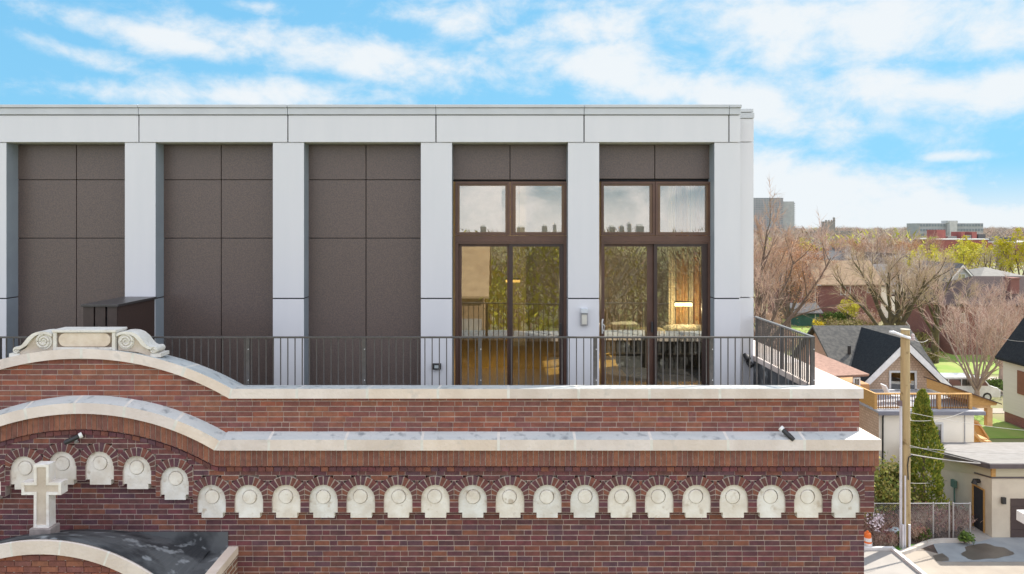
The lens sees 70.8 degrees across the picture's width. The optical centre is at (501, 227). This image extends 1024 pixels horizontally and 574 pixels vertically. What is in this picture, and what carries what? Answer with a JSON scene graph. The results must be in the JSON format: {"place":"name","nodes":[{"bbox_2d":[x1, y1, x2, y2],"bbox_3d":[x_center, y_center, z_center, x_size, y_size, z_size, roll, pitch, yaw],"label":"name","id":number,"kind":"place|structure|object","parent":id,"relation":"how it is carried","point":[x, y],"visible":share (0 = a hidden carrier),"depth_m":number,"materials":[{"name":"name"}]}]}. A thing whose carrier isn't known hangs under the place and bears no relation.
{"place":"outdoors","nodes":[
{"label":"outdoors","id":0,"kind":"place"},
{"bbox_2d":[0,0,1023,229],"label":"sky","id":1,"kind":"structure","parent":0,"point":[872,113],"materials":[{"name":"blue"}]},
{"bbox_2d":[777,319,811,335],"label":"lawn","id":2,"kind":"structure","parent":0,"point":[800,327],"depth_m":86.20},
{"bbox_2d":[754,254,792,323],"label":"bare tree","id":3,"kind":"object","parent":2,"relation":"on","point":[780,305],"visible":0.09,"depth_m":89.70,"materials":[{"name":"brown plant"}]},
{"bbox_2d":[784,303,822,325],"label":"green shed","id":4,"kind":"structure","parent":2,"relation":"on","point":[804,320],"depth_m":88.00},
{"bbox_2d":[813,314,850,324],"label":"scrub bush","id":5,"kind":"object","parent":2,"relation":"on","point":[829,321],"visible":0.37,"depth_m":84.25,"materials":[{"name":"green plant"}]},
{"bbox_2d":[819,310,845,320],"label":"dark hedge","id":6,"kind":"object","parent":2,"relation":"on","point":[829,314],"visible":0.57,"depth_m":89.68,"materials":[{"name":"green plant"}]},
{"bbox_2d":[798,251,844,259],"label":"grey roofed house","id":7,"kind":"structure","parent":0,"point":[832,253],"depth_m":135.50,"materials":[{"name":"stone"}]},
{"bbox_2d":[862,252,892,263],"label":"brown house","id":8,"kind":"structure","parent":0,"point":[882,258],"depth_m":121.83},
{"bbox_2d":[754,229,1023,441],"bbox_3d":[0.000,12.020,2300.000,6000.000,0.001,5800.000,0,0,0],"label":"ground","id":9,"kind":"structure","parent":0,"point":[999,416],"depth_m":48.84,"materials":[{"name":"plant"}]},
{"bbox_2d":[0,340,881,573],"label":"brick church","id":10,"kind":"structure","parent":9,"relation":"on","point":[167,464],"depth_m":9.19,"materials":[{"name":"brick"}]},
{"bbox_2d":[21,461,67,535],"bbox_3d":[-5.576,3.384,8.787,0.480,1.032,0.195,0,0,0],"label":"stone cross","id":11,"kind":"object","parent":10,"relation":"on","point":[44,486],"visible":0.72,"depth_m":8.73,"materials":[{"name":"beige stone"}]},
{"bbox_2d":[63,432,82,444],"bbox_3d":[-5.411,2.664,9.099,0.218,0.150,0.114,0,0,-32],"label":"security camera","id":12,"kind":"object","parent":10,"relation":"attached to","point":[75,438],"visible":1,"depth_m":9.07,"materials":[{"name":"black metal"}]},
{"bbox_2d":[9,327,168,356],"bbox_3d":[-5.359,1.486,9.377,1.951,0.354,0.297,0,0,0],"label":"stone cartouche","id":13,"kind":"object","parent":10,"relation":"on","point":[125,339],"visible":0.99,"depth_m":9.25,"materials":[{"name":"beige stone"}]},
{"bbox_2d":[81,297,156,339],"bbox_3d":[-5.768,1.909,10.905,0.533,1.622,1.170,0,0,0],"label":"equipment enclosure","id":14,"kind":"object","parent":10,"relation":"on","point":[129,313],"visible":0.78,"depth_m":10.59,"materials":[{"name":"metal"}]},
{"bbox_2d":[0,105,753,384],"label":"rooftop penthouse","id":15,"kind":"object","parent":10,"relation":"on","point":[321,220],"visible":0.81,"depth_m":11.78,"materials":[{"name":"white metal"}]},
{"bbox_2d":[455,182,509,234],"bbox_3d":[-0.310,-0.314,11.785,0.891,0.877,0.110,0,0,0],"label":"transom window","id":16,"kind":"structure","parent":15,"relation":"in","point":[457,184],"depth_m":11.75,"materials":[{"name":"brown metal"}]},
{"bbox_2d":[455,242,566,384],"bbox_3d":[0.154,1.476,11.795,1.822,2.487,0.170,0,0,0],"label":"sliding door","id":17,"kind":"structure","parent":15,"relation":"in","point":[562,246],"depth_m":11.75,"materials":[{"name":"brown metal"}]},
{"bbox_2d":[510,182,566,234],"bbox_3d":[0.603,-0.314,11.785,0.919,0.877,0.110,0,0,0],"label":"transom window","id":18,"kind":"structure","parent":15,"relation":"in","point":[513,185],"depth_m":11.75,"materials":[{"name":"brown metal"}]},
{"bbox_2d":[580,308,587,324],"bbox_3d":[1.313,1.415,11.450,0.121,0.275,0.100,0,0,0],"label":"wall lamp","id":19,"kind":"object","parent":15,"relation":"attached to","point":[584,316],"visible":1,"depth_m":11.43,"materials":[{"name":"silver metal"}]},
{"bbox_2d":[599,321,638,347],"bbox_3d":[2.225,2.365,15.450,1.350,0.649,0.500,0,0,0],"label":"table","id":20,"kind":"object","parent":15,"relation":"on","point":[632,325],"visible":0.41,"depth_m":15.35,"materials":[{"name":"laminate"}]},
{"bbox_2d":[600,182,654,234],"bbox_3d":[2.062,-0.314,11.785,0.875,0.877,0.110,0,0,0],"label":"transom window","id":21,"kind":"structure","parent":15,"relation":"in","point":[651,185],"depth_m":11.75,"materials":[{"name":"brown metal"}]},
{"bbox_2d":[600,242,710,384],"bbox_3d":[2.516,1.476,11.773,1.796,2.487,0.214,0,0,0],"label":"sliding door","id":22,"kind":"structure","parent":15,"relation":"in","point":[651,246],"depth_m":11.75,"materials":[{"name":"brown metal"}]},
{"bbox_2d":[616,338,700,380],"bbox_3d":[3.000,2.304,13.120,1.680,0.769,1.060,0,0,0],"label":"sofa","id":23,"kind":"object","parent":15,"relation":"on","point":[659,356],"visible":0.55,"depth_m":12.59,"materials":[{"name":"fabric"}]},
{"bbox_2d":[633,327,665,335],"bbox_3d":[2.620,1.850,12.730,0.600,0.170,0.280,0,0,0],"label":"cushion","id":24,"kind":"object","parent":23,"relation":"on","point":[640,331],"visible":0.57,"depth_m":12.61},
{"bbox_2d":[662,324,700,335],"bbox_3d":[3.250,1.820,12.730,0.840,0.220,0.280,0,0,0],"label":"cushion","id":25,"kind":"object","parent":23,"relation":"on","point":[683,330],"visible":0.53,"depth_m":12.60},
{"bbox_2d":[669,186,674,375],"bbox_3d":[3.077,0.895,13.006,0.116,3.550,0.052,0,0,0],"label":"curtain","id":26,"kind":"object","parent":15,"relation":"hanging from","point":[671,257],"visible":0.58,"depth_m":13.00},
{"bbox_2d":[676,186,687,375],"bbox_3d":[3.264,0.895,13.006,0.231,3.550,0.112,0,0,0],"label":"curtain","id":27,"kind":"object","parent":15,"relation":"hanging from","point":[682,256],"visible":0.46,"depth_m":12.99,"materials":[{"name":"fabric"}]},
{"bbox_2d":[655,182,709,234],"bbox_3d":[2.960,-0.314,11.785,0.904,0.877,0.110,0,0,0],"label":"transom window","id":28,"kind":"structure","parent":15,"relation":"in","point":[657,184],"depth_m":11.75,"materials":[{"name":"brown metal"}]},
{"bbox_2d":[674,186,692,305],"bbox_3d":[3.170,0.065,12.550,0.300,2.590,0.070,0,0,0],"label":"pendant lamp","id":29,"kind":"object","parent":15,"relation":"hanging from","point":[683,303],"visible":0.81,"depth_m":12.55,"materials":[{"name":"beige"}]},
{"bbox_2d":[689,186,692,375],"bbox_3d":[3.423,0.895,13.006,0.069,3.550,0.052,0,0,0],"label":"curtain","id":30,"kind":"object","parent":15,"relation":"hanging from","point":[690,314],"visible":0.34,"depth_m":13.02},
{"bbox_2d":[693,186,705,375],"bbox_3d":[3.575,0.895,13.006,0.217,3.550,0.111,0,0,0],"label":"curtain","id":31,"kind":"object","parent":15,"relation":"hanging from","point":[698,208],"visible":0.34,"depth_m":13.00,"materials":[{"name":"fabric"}]},
{"bbox_2d":[0,336,814,384],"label":"terrace railing","id":32,"kind":"object","parent":10,"relation":"on","point":[711,360],"visible":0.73,"depth_m":9.65,"materials":[{"name":"metal"}]},
{"bbox_2d":[754,316,811,381],"bbox_3d":[4.186,2.089,10.781,0.044,1.262,2.197,0,0,0],"label":"terrace railing","id":33,"kind":"object","parent":10,"relation":"on","point":[759,326],"visible":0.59,"depth_m":10.76,"materials":[{"name":"metal"}]},
{"bbox_2d":[753,236,784,306],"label":"bare tree","id":34,"kind":"object","parent":9,"relation":"on","point":[755,238],"visible":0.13,"depth_m":94.16,"materials":[{"name":"brown plant"}]},
{"bbox_2d":[751,259,794,339],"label":"bare tree","id":35,"kind":"object","parent":9,"relation":"on","point":[765,289],"visible":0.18,"depth_m":49.35,"materials":[{"name":"brown plant"}]},
{"bbox_2d":[754,198,794,235],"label":"apartment tower","id":36,"kind":"structure","parent":9,"relation":"on","point":[759,205],"depth_m":900.00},
{"bbox_2d":[754,307,797,330],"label":"scrub bush","id":37,"kind":"object","parent":9,"relation":"on","point":[768,315],"visible":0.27,"depth_m":83.50,"materials":[{"name":"brown plant"}]},
{"bbox_2d":[767,265,812,318],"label":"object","id":38,"kind":"structure","parent":9,"relation":"on","point":[776,295],"depth_m":94.56,"materials":[{"name":"plant"}]},
{"bbox_2d":[768,239,826,332],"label":"budding tree","id":39,"kind":"object","parent":9,"relation":"on","point":[797,274],"visible":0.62,"depth_m":76.90,"materials":[{"name":"brown plant"}]},
{"bbox_2d":[754,175,859,345],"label":"bare tree","id":40,"kind":"object","parent":9,"relation":"on","point":[774,272],"visible":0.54,"depth_m":56.52,"materials":[{"name":"brown plant"}]},
{"bbox_2d":[780,237,834,265],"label":"budding tree","id":41,"kind":"object","parent":9,"relation":"on","point":[821,257],"visible":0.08,"depth_m":97.23,"materials":[{"name":"brown plant"}]},
{"bbox_2d":[808,217,852,238],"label":"church tower","id":42,"kind":"structure","parent":9,"relation":"on","point":[832,226],"depth_m":600.19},
{"bbox_2d":[809,351,868,389],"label":"side addition","id":43,"kind":"structure","parent":9,"relation":"on","point":[838,369],"depth_m":36.88,"materials":[{"name":"pink"}]},
{"bbox_2d":[804,260,884,321],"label":"brick house","id":44,"kind":"structure","parent":9,"relation":"on","point":[828,298],"depth_m":92.00,"materials":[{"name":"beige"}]},
{"bbox_2d":[827,234,861,254],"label":"budding tree","id":45,"kind":"object","parent":9,"relation":"on","point":[848,239],"visible":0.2,"depth_m":149.15,"materials":[{"name":"brown plant"}]},
{"bbox_2d":[837,298,860,320],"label":"leafing tree","id":46,"kind":"object","parent":9,"relation":"on","point":[853,307],"visible":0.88,"depth_m":87.80,"materials":[{"name":"yellow plant"}]},
{"bbox_2d":[838,237,875,259],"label":"budding tree","id":47,"kind":"object","parent":9,"relation":"on","point":[855,246],"visible":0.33,"depth_m":135.03,"materials":[{"name":"brown plant"}]},
{"bbox_2d":[839,241,883,263],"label":"bare tree","id":48,"kind":"object","parent":9,"relation":"on","point":[846,251],"visible":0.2,"depth_m":112.30,"materials":[{"name":"brown plant"}]},
{"bbox_2d":[847,308,886,324],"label":"scrub bush","id":49,"kind":"object","parent":9,"relation":"on","point":[866,319],"visible":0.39,"depth_m":83.74,"materials":[{"name":"brown plant"}]},
{"bbox_2d":[862,229,908,254],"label":"bare tree","id":50,"kind":"object","parent":9,"relation":"on","point":[881,246],"visible":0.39,"depth_m":128.85,"materials":[{"name":"brown plant"}]},
{"bbox_2d":[754,228,1023,271],"bbox_3d":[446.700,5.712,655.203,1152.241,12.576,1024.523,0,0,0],"label":"woodland","id":51,"kind":"object","parent":9,"relation":"on","point":[871,232],"visible":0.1,"depth_m":221.06,"materials":[{"name":"brown plant"}]},
{"bbox_2d":[754,224,1023,242],"bbox_3d":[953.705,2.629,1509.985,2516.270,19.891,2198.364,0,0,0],"label":"woodland","id":52,"kind":"object","parent":9,"relation":"on","point":[904,230],"visible":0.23,"depth_m":617.88,"materials":[{"name":"brown plant"}]},
{"bbox_2d":[866,243,920,269],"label":"bare tree","id":53,"kind":"object","parent":9,"relation":"on","point":[897,256],"visible":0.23,"depth_m":114.63,"materials":[{"name":"brown plant"}]},
{"bbox_2d":[842,244,949,324],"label":"bare tree","id":54,"kind":"object","parent":9,"relation":"on","point":[897,302],"visible":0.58,"depth_m":57.76,"materials":[{"name":"brown plant"}]},
{"bbox_2d":[822,239,972,324],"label":"bare tree","id":55,"kind":"object","parent":9,"relation":"on","point":[890,321],"visible":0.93,"depth_m":55.96,"materials":[{"name":"brown plant"}]},
{"bbox_2d":[892,236,922,254],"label":"budding tree","id":56,"kind":"object","parent":9,"relation":"on","point":[909,244],"visible":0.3,"depth_m":139.68,"materials":[{"name":"brown plant"}]},
{"bbox_2d":[898,228,938,254],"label":"bare tree","id":57,"kind":"object","parent":9,"relation":"on","point":[926,247],"visible":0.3,"depth_m":148.81,"materials":[{"name":"brown plant"}]},
{"bbox_2d":[900,244,942,266],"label":"leafing tree","id":58,"kind":"object","parent":9,"relation":"on","point":[931,256],"visible":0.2,"depth_m":118.25,"materials":[{"name":"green plant"}]},
{"bbox_2d":[898,251,963,282],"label":"bare tree","id":59,"kind":"object","parent":9,"relation":"on","point":[930,265],"visible":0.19,"depth_m":99.73,"materials":[{"name":"brown plant"}]},
{"bbox_2d":[926,234,949,253],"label":"budding tree","id":60,"kind":"object","parent":9,"relation":"on","point":[937,244],"visible":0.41,"depth_m":198.57,"materials":[{"name":"brown plant"}]},
{"bbox_2d":[907,221,982,240],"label":"slab block","id":61,"kind":"structure","parent":9,"relation":"on","point":[951,226],"depth_m":500.00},
{"bbox_2d":[930,239,983,268],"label":"leafing tree","id":62,"kind":"object","parent":9,"relation":"on","point":[962,254],"visible":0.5,"depth_m":126.63,"materials":[{"name":"yellow plant"}]},
{"bbox_2d":[892,276,1023,354],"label":"brick house","id":63,"kind":"structure","parent":9,"relation":"on","point":[916,319],"depth_m":70.05,"materials":[{"name":"brown"}]},
{"bbox_2d":[912,230,1023,261],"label":"brick block","id":64,"kind":"structure","parent":9,"relation":"on","point":[974,237],"depth_m":254.00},
{"bbox_2d":[938,373,1000,399],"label":"parked van","id":65,"kind":"object","parent":9,"relation":"on","point":[961,381],"visible":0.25,"depth_m":49.60,"materials":[{"name":"white paint"}]},
{"bbox_2d":[918,276,1022,395],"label":"bare tree","id":66,"kind":"object","parent":9,"relation":"on","point":[976,383],"visible":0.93,"depth_m":48.82,"materials":[{"name":"brown plant"}]},
{"bbox_2d":[950,235,995,268],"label":"leafing tree","id":67,"kind":"object","parent":9,"relation":"on","point":[972,245],"visible":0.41,"depth_m":149.48,"materials":[{"name":"yellow plant"}]},
{"bbox_2d":[949,267,1023,379],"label":"bare tree","id":68,"kind":"object","parent":9,"relation":"on","point":[996,301],"visible":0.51,"depth_m":57.08,"materials":[{"name":"brown plant"}]},
{"bbox_2d":[963,246,1023,270],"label":"bare tree","id":69,"kind":"object","parent":9,"relation":"on","point":[987,257],"visible":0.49,"depth_m":129.93,"materials":[{"name":"brown plant"}]},
{"bbox_2d":[986,377,1002,388],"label":"dark hedge","id":70,"kind":"object","parent":9,"relation":"on","point":[993,382],"visible":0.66,"depth_m":52.90,"materials":[{"name":"green plant"}]},
{"bbox_2d":[989,227,1023,275],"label":"leafing tree","id":71,"kind":"object","parent":9,"relation":"on","point":[1005,247],"visible":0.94,"depth_m":124.35,"materials":[{"name":"yellow plant"}]},
{"bbox_2d":[995,318,1023,427],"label":"white house","id":72,"kind":"structure","parent":9,"relation":"on","point":[1010,354],"depth_m":44.04,"materials":[{"name":"beige"}]},
{"bbox_2d":[1017,370,1023,394],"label":"window","id":73,"kind":"structure","parent":72,"relation":"in","point":[1020,374],"depth_m":43.21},
{"bbox_2d":[794,325,985,474],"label":"gabled house","id":74,"kind":"structure","parent":0,"point":[873,351],"depth_m":38.24,"materials":[{"name":"white"}]},
{"bbox_2d":[889,371,916,388],"bbox_3d":[21.325,8.179,38.280,1.468,1.170,0.080,0,0,0],"label":"window","id":75,"kind":"structure","parent":74,"relation":"in","point":[894,376],"depth_m":38.27,"materials":[{"name":"white glass"}]},
{"bbox_2d":[840,378,971,408],"bbox_3d":[19.997,8.228,36.165,4.643,0.744,4.070,0,0,0],"label":"deck railing","id":76,"kind":"object","parent":74,"relation":"on","point":[870,398],"visible":0.66,"depth_m":34.16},
{"bbox_2d":[924,376,1001,441],"bbox_3d":[22.873,9.330,35.500,2.842,3.574,2.200,0,0,0],"label":"timber porch","id":77,"kind":"object","parent":74,"relation":"on","point":[980,434],"visible":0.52,"depth_m":34.70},
{"bbox_2d":[873,264,911,317],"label":"white house","id":78,"kind":"structure","parent":0,"point":[884,295],"depth_m":96.00,"materials":[{"name":"grey"}]},
{"bbox_2d":[866,489,975,552],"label":"yard soil","id":79,"kind":"structure","parent":0,"point":[932,548],"depth_m":27.92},
{"bbox_2d":[864,530,871,545],"bbox_3d":[13.623,11.630,26.800,0.480,0.740,0.480,0,0,0],"label":"traffic barrel","id":80,"kind":"object","parent":79,"relation":"on","point":[867,538],"visible":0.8,"depth_m":26.69,"materials":[{"name":"orange plastic"}]},
{"bbox_2d":[866,509,887,532],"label":"blossom shrub","id":81,"kind":"object","parent":79,"relation":"on","point":[876,523],"visible":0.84,"depth_m":27.52,"materials":[{"name":"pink plant"}]},
{"bbox_2d":[864,511,891,531],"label":"garden shrub","id":82,"kind":"object","parent":79,"relation":"on","point":[865,520],"visible":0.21,"depth_m":28.04,"materials":[{"name":"brown plant"}]},
{"bbox_2d":[864,526,897,545],"bbox_3d":[14.344,11.648,27.346,1.240,0.724,1.248,0,0,-27],"label":"garden shrub","id":83,"kind":"object","parent":79,"relation":"on","point":[877,536],"visible":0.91,"depth_m":27.15,"materials":[{"name":"brown plant"}]},
{"bbox_2d":[864,477,898,522],"bbox_3d":[14.973,10.937,28.585,1.675,2.142,2.048,0,0,42],"label":"broadleaf bush","id":84,"kind":"object","parent":79,"relation":"on","point":[879,495],"visible":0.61,"depth_m":28.40,"materials":[{"name":"green plant"}]},
{"bbox_2d":[864,510,898,535],"bbox_3d":[14.812,11.497,27.899,1.783,1.035,1.772,0,0,27],"label":"garden shrub","id":85,"kind":"object","parent":79,"relation":"on","point":[889,523],"visible":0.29,"depth_m":27.86,"materials":[{"name":"brown plant"}]},
{"bbox_2d":[880,525,898,547],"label":"garden shrub","id":86,"kind":"object","parent":79,"relation":"on","point":[891,537],"visible":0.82,"depth_m":27.09,"materials":[{"name":"brown plant"}]},
{"bbox_2d":[874,451,931,509],"bbox_3d":[15.914,10.564,29.640,2.261,2.892,2.766,0,0,-23],"label":"broadleaf bush","id":87,"kind":"object","parent":79,"relation":"on","point":[887,468],"visible":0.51,"depth_m":29.26,"materials":[{"name":"green plant"}]},
{"bbox_2d":[896,501,944,532],"bbox_3d":[16.506,11.446,28.641,1.949,1.139,1.962,0,0,-9],"label":"garden shrub","id":88,"kind":"object","parent":79,"relation":"on","point":[914,518],"visible":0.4,"depth_m":28.30,"materials":[{"name":"brown plant"}]},
{"bbox_2d":[911,520,930,541],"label":"garden shrub","id":89,"kind":"object","parent":79,"relation":"on","point":[917,529],"visible":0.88,"depth_m":27.61,"materials":[{"name":"brown plant"}]},
{"bbox_2d":[894,501,947,534],"bbox_3d":[16.841,11.446,28.663,1.949,1.139,1.962,0,0,45],"label":"garden shrub","id":90,"kind":"object","parent":79,"relation":"on","point":[938,516],"visible":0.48,"depth_m":28.25,"materials":[{"name":"brown plant"}]},
{"bbox_2d":[873,502,970,538],"bbox_3d":[16.195,11.306,27.750,3.775,1.488,0.060,0,0,0],"label":"chain link fence","id":91,"kind":"object","parent":79,"relation":"on","point":[953,515],"visible":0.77,"depth_m":27.74,"materials":[{"name":"metal"}]},
{"bbox_2d":[897,495,947,517],"bbox_3d":[16.931,11.396,29.125,2.140,1.242,2.126,0,0,18],"label":"garden shrub","id":92,"kind":"object","parent":79,"relation":"on","point":[916,506],"visible":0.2,"depth_m":28.80,"materials":[{"name":"brown plant"}]},
{"bbox_2d":[897,388,951,510],"bbox_3d":[17.202,9.312,29.609,2.068,5.475,1.970,0,0,0],"label":"arborvitae","id":93,"kind":"object","parent":79,"relation":"on","point":[922,435],"visible":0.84,"depth_m":29.26,"materials":[{"name":"green plant"}]},
{"bbox_2d":[941,511,965,532],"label":"garden shrub","id":94,"kind":"object","parent":79,"relation":"on","point":[955,526],"visible":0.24,"depth_m":28.43,"materials":[{"name":"brown plant"}]},
{"bbox_2d":[950,504,981,529],"bbox_3d":[18.549,11.547,28.961,1.595,0.932,1.605,0,0,36],"label":"garden shrub","id":95,"kind":"object","parent":79,"relation":"on","point":[965,514],"visible":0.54,"depth_m":28.82,"materials":[{"name":"brown plant"}]},
{"bbox_2d":[913,442,1023,536],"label":"garage","id":96,"kind":"structure","parent":79,"relation":"on","point":[988,483],"depth_m":28.51,"materials":[{"name":"beige"}]},
{"bbox_2d":[972,484,984,532],"bbox_3d":[18.968,11.140,28.650,0.035,1.720,0.740,0,0,0],"label":"side door","id":97,"kind":"structure","parent":96,"relation":"in","point":[978,493],"depth_m":28.63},
{"bbox_2d":[1010,499,1023,536],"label":"roller door","id":98,"kind":"structure","parent":96,"relation":"in","point":[1016,527],"depth_m":27.87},
{"bbox_2d":[909,260,973,285],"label":"grey house","id":99,"kind":"structure","parent":0,"point":[966,273],"depth_m":105.00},
{"bbox_2d":[897,545,1023,573],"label":"alley","id":100,"kind":"structure","parent":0,"point":[925,561],"depth_m":25.51,"materials":[{"name":"concrete"}]},
{"bbox_2d":[864,551,918,573],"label":"concrete pad","id":101,"kind":"object","parent":100,"relation":"on","point":[883,562],"visible":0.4,"depth_m":25.40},
{"bbox_2d":[864,546,925,573],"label":"pad kerb","id":102,"kind":"structure","parent":100,"relation":"on","point":[916,568],"depth_m":26.21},
{"bbox_2d":[889,328,915,548],"bbox_3d":[14.963,7.930,26.915,1.067,8.241,0.452,0,0,-29],"label":"utility pole","id":103,"kind":"object","parent":100,"relation":"on","point":[903,403],"visible":0.99,"depth_m":26.95,"materials":[{"name":"brown wood"}]},
{"bbox_2d":[898,538,971,554],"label":"kerb","id":104,"kind":"structure","parent":100,"relation":"on","point":[915,547],"depth_m":27.23,"materials":[{"name":"concrete"}]},
{"bbox_2d":[922,346,998,373],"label":"park lawn","id":105,"kind":"structure","parent":0,"point":[944,366],"depth_m":63.18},
{"bbox_2d":[915,332,939,349],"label":"scrub bush","id":106,"kind":"object","parent":105,"relation":"on","point":[927,338],"visible":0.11,"depth_m":69.40,"materials":[{"name":"green plant"}]},
{"bbox_2d":[901,259,985,362],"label":"bare tree","id":107,"kind":"object","parent":105,"relation":"on","point":[935,331],"visible":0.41,"depth_m":63.80,"materials":[{"name":"brown plant"}]},
{"bbox_2d":[929,504,992,541],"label":"garage path","id":108,"kind":"structure","parent":0,"point":[979,535],"depth_m":28.15,"materials":[{"name":"concrete"}]},
{"bbox_2d":[933,537,1023,561],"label":"driveway apron","id":109,"kind":"object","parent":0,"point":[952,552],"visible":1,"depth_m":26.93,"materials":[{"name":"grey concrete"}]},
{"bbox_2d":[957,529,975,544],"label":"plant","id":110,"kind":"object","parent":109,"relation":"on","point":[965,537],"visible":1,"depth_m":27.25,"materials":[{"name":"green plant"}]},
{"bbox_2d":[961,543,1013,559],"bbox_3d":[17.846,11.991,26.660,2.139,0.001,1.089,0,0,-19],"label":"wet stain","id":111,"kind":"object","parent":109,"relation":"on","point":[979,551],"visible":1,"depth_m":26.59,"materials":[{"name":"concrete"}]},
{"bbox_2d":[968,267,1022,275],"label":"hip roof house","id":112,"kind":"structure","parent":0,"point":[983,271],"depth_m":114.36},
{"bbox_2d":[974,415,1023,437],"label":"lawn","id":113,"kind":"structure","parent":0,"point":[993,431],"depth_m":42.61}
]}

